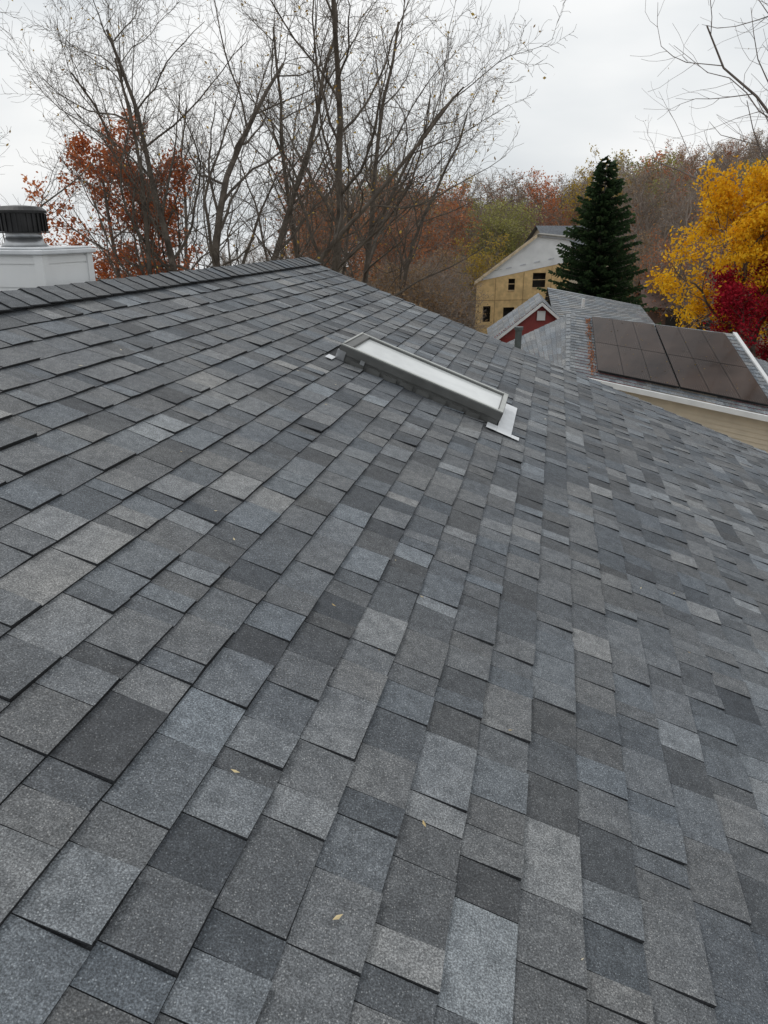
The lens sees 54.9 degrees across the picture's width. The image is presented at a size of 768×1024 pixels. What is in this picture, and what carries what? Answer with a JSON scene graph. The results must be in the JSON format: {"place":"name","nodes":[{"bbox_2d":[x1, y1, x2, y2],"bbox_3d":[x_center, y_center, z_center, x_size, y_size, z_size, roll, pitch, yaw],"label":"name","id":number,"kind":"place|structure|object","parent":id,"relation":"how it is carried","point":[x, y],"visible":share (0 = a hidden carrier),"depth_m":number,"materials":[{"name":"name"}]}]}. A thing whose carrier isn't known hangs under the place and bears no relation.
{"place":"outdoors","nodes":[
{"label":"outdoors","id":0,"kind":"place"},
{"bbox_2d":[0,0,767,277],"label":"sky","id":1,"kind":"structure","parent":0,"point":[594,95],"materials":[{"name":"white"}]},
{"bbox_2d":[97,220,767,410],"bbox_3d":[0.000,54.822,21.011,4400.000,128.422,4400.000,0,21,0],"label":"ground","id":2,"kind":"structure","parent":0,"point":[615,297],"depth_m":50.25,"materials":[{"name":"brown plant"}]},
{"bbox_2d":[0,0,111,244],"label":"bare tree","id":3,"kind":"object","parent":2,"relation":"on","point":[52,197],"visible":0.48,"depth_m":19.89,"materials":[{"name":"brown plant"}]},
{"bbox_2d":[21,108,203,280],"bbox_3d":[-8.790,-8.086,25.955,5.983,10.974,4.847,0,21,0],"label":"orange oak tree","id":4,"kind":"object","parent":2,"relation":"on","point":[82,140],"visible":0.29,"depth_m":24.46,"materials":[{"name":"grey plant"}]},
{"bbox_2d":[8,0,242,277],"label":"bare tree","id":5,"kind":"object","parent":2,"relation":"on","point":[103,123],"visible":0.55,"depth_m":23.35,"materials":[{"name":"brown plant"}]},
{"bbox_2d":[95,37,283,267],"bbox_3d":[-8.985,-13.875,35.225,9.552,15.463,6.654,10,23,23],"label":"bare tree","id":6,"kind":"object","parent":2,"relation":"on","point":[185,207],"visible":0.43,"depth_m":34.45,"materials":[{"name":"brown plant"}]},
{"bbox_2d":[0,0,396,278],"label":"bare tree","id":7,"kind":"object","parent":2,"relation":"on","point":[149,172],"visible":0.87,"depth_m":21.64,"materials":[{"name":"brown plant"}]},
{"bbox_2d":[167,0,411,276],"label":"bare tree","id":8,"kind":"object","parent":2,"relation":"on","point":[288,187],"visible":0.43,"depth_m":27.10,"materials":[{"name":"brown plant"}]},
{"bbox_2d":[94,0,576,280],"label":"bare tree","id":9,"kind":"object","parent":2,"relation":"on","point":[230,168],"visible":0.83,"depth_m":19.41,"materials":[{"name":"brown plant"}]},
{"bbox_2d":[222,0,506,274],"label":"bare tree","id":10,"kind":"object","parent":2,"relation":"on","point":[333,10],"visible":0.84,"depth_m":19.38,"materials":[{"name":"brown plant"}]},
{"bbox_2d":[268,0,510,319],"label":"bare tree","id":11,"kind":"object","parent":2,"relation":"on","point":[368,256],"visible":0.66,"depth_m":23.64,"materials":[{"name":"brown plant"}]},
{"bbox_2d":[326,245,492,333],"bbox_3d":[1.711,-10.164,37.799,8.785,6.725,20.992,6,22,15],"label":"brush thicket","id":12,"kind":"object","parent":2,"relation":"on","point":[436,284],"visible":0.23,"depth_m":34.07,"materials":[{"name":"brown plant"}]},
{"bbox_2d":[307,16,514,278],"bbox_3d":[0.545,-11.784,30.784,6.454,14.592,8.959,-19,28,-41],"label":"bare tree","id":13,"kind":"object","parent":2,"relation":"on","point":[408,160],"visible":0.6,"depth_m":29.29,"materials":[{"name":"brown plant"}]},
{"bbox_2d":[55,121,767,346],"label":"distant woodland","id":14,"kind":"object","parent":2,"relation":"on","point":[660,205],"visible":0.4,"depth_m":72.77,"materials":[{"name":"brown plant"}]},
{"bbox_2d":[360,61,511,298],"bbox_3d":[1.750,-11.180,30.761,5.912,13.470,6.095,0,21,0],"label":"bare tree","id":15,"kind":"object","parent":2,"relation":"on","point":[407,260],"visible":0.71,"depth_m":29.48,"materials":[{"name":"brown plant"}]},
{"bbox_2d":[475,263,568,335],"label":"osb walls","id":16,"kind":"structure","parent":2,"relation":"on","point":[502,296],"depth_m":48.45,"materials":[{"name":"beige wood"}]},
{"bbox_2d":[482,273,545,325],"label":"dark rooms","id":17,"kind":"object","parent":16,"relation":"attached to","point":[535,283],"visible":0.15,"depth_m":49.03,"materials":[{"name":"black"}]},
{"bbox_2d":[476,274,551,323],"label":"panel seams","id":18,"kind":"object","parent":16,"relation":"attached to","point":[495,290],"visible":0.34,"depth_m":48.43,"materials":[{"name":"brown wood"}]},
{"bbox_2d":[474,233,575,281],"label":"roof deck","id":19,"kind":"structure","parent":16,"relation":"on","point":[551,235],"depth_m":47.42,"materials":[{"name":"wood"}]},
{"bbox_2d":[474,235,536,283],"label":"rake board","id":20,"kind":"object","parent":19,"relation":"attached to","point":[508,257],"visible":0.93,"depth_m":47.33,"materials":[{"name":"beige wood"}]},
{"bbox_2d":[480,236,571,280],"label":"roof underlayment","id":21,"kind":"object","parent":19,"relation":"attached to","point":[542,250],"visible":0.86,"depth_m":47.82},
{"bbox_2d":[508,279,544,290],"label":"window bucks","id":22,"kind":"object","parent":16,"relation":"attached to","point":[532,287],"depth_m":48.46,"materials":[{"name":"beige wood"}]},
{"bbox_2d":[532,229,607,297],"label":"walls","id":23,"kind":"structure","parent":2,"relation":"on","point":[537,232],"depth_m":68.12,"materials":[{"name":"beige wood"}]},
{"bbox_2d":[524,226,585,259],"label":"roof","id":24,"kind":"structure","parent":23,"relation":"on","point":[557,230],"depth_m":68.08,"materials":[{"name":"stone"}]},
{"bbox_2d":[494,304,647,388],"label":"red walls","id":25,"kind":"structure","parent":2,"relation":"on","point":[530,323],"depth_m":29.32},
{"bbox_2d":[487,287,654,337],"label":"roof","id":26,"kind":"structure","parent":25,"relation":"on","point":[554,299],"depth_m":31.18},
{"bbox_2d":[496,298,584,339],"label":"trim and vent","id":27,"kind":"structure","parent":26,"relation":"attached to","point":[540,315],"depth_m":28.99,"materials":[{"name":"white paint"}]},
{"bbox_2d":[534,155,661,324],"bbox_3d":[10.932,-12.614,38.058,7.025,10.317,7.049,0,21,0],"label":"spruce tree","id":28,"kind":"object","parent":2,"relation":"on","point":[592,274],"visible":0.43,"depth_m":36.90,"materials":[{"name":"green plant"}]},
{"bbox_2d":[619,390,767,452],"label":"siding walls","id":29,"kind":"structure","parent":2,"relation":"on","point":[752,432],"depth_m":18.62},
{"bbox_2d":[507,314,767,414],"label":"roof shingles","id":30,"kind":"object","parent":29,"relation":"on","point":[548,339],"visible":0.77,"depth_m":20.56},
{"bbox_2d":[514,326,522,348],"bbox_3d":[3.620,-4.296,20.093,0.238,1.440,0.238,0,21,0],"label":"vent pipe","id":31,"kind":"object","parent":30,"relation":"on","point":[518,334],"visible":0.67,"depth_m":19.87,"materials":[{"name":"metal"}]},
{"bbox_2d":[565,313,574,370],"bbox_3d":[5.313,-4.851,21.072,0.255,1.262,3.173,4,21,11],"label":"hip cap","id":32,"kind":"object","parent":30,"relation":"on","point":[568,323],"visible":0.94,"depth_m":21.17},
{"bbox_2d":[588,332,767,421],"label":"gutter and fascia","id":33,"kind":"object","parent":30,"relation":"attached to","point":[715,407],"visible":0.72,"depth_m":18.65,"materials":[{"name":"white paint"}]},
{"bbox_2d":[592,316,767,405],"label":"solar array","id":34,"kind":"object","parent":30,"relation":"on","point":[637,352],"visible":1,"depth_m":19.54,"materials":[{"name":"black glass"}]},
{"bbox_2d":[585,318,726,373],"bbox_3d":[7.502,-4.360,19.965,4.756,1.369,2.704,10,23,24],"label":"leaf debris","id":35,"kind":"object","parent":34,"relation":"on","point":[589,348],"visible":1,"depth_m":20.51,"materials":[{"name":"brown plant"}]},
{"bbox_2d":[741,354,767,396],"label":"wing roof","id":36,"kind":"structure","parent":29,"relation":"on","point":[763,364],"depth_m":19.37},
{"bbox_2d":[635,280,761,351],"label":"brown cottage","id":37,"kind":"structure","parent":2,"relation":"on","point":[654,317],"depth_m":43.72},
{"bbox_2d":[665,317,738,334],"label":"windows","id":38,"kind":"structure","parent":37,"relation":"in","point":[669,322],"depth_m":43.62,"materials":[{"name":"black glass"}]},
{"bbox_2d":[635,0,767,242],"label":"bare tree","id":39,"kind":"object","parent":2,"relation":"on","point":[759,100],"visible":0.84,"depth_m":19.34,"materials":[{"name":"grey plant"}]},
{"bbox_2d":[644,153,767,406],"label":"yellow maple tree","id":40,"kind":"object","parent":2,"relation":"on","point":[750,228],"visible":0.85,"depth_m":24.63,"materials":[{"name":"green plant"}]},
{"bbox_2d":[699,254,767,414],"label":"crimson maple tree","id":41,"kind":"object","parent":2,"relation":"on","point":[731,292],"visible":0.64,"depth_m":24.46,"materials":[{"name":"red plant"}]},
{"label":"walls","id":42,"kind":"object","parent":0,"visible":0},
{"bbox_2d":[0,290,695,1023],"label":"roof deck","id":43,"kind":"structure","parent":42,"relation":"on","point":[332,352],"depth_m":1.44,"materials":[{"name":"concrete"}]},
{"bbox_2d":[0,205,95,290],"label":"chimney","id":44,"kind":"object","parent":43,"relation":"on","point":[30,257],"visible":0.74,"depth_m":4.32,"materials":[{"name":"white paint"}]},
{"bbox_2d":[0,264,767,1023],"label":"shingle courses","id":45,"kind":"object","parent":43,"relation":"on","point":[594,678],"visible":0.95,"depth_m":2.06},
{"bbox_2d":[80,349,689,959],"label":"fallen leaves","id":46,"kind":"object","parent":45,"relation":"on","point":[336,917],"visible":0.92,"depth_m":1.58,"materials":[{"name":"yellow plant"}]},
{"bbox_2d":[325,332,518,440],"bbox_3d":[0.320,-0.904,5.088,1.273,0.559,0.830,4,21,12],"label":"skylight","id":47,"kind":"object","parent":43,"relation":"on","point":[449,388],"visible":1,"depth_m":4.88,"materials":[{"name":"white glass"}]},
{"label":"ridge vent","id":48,"kind":"object","parent":43,"relation":"on","visible":0},
{"bbox_2d":[0,257,320,310],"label":"ridge cap shingles","id":49,"kind":"object","parent":48,"relation":"on","point":[27,297],"visible":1,"depth_m":4.55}
]}

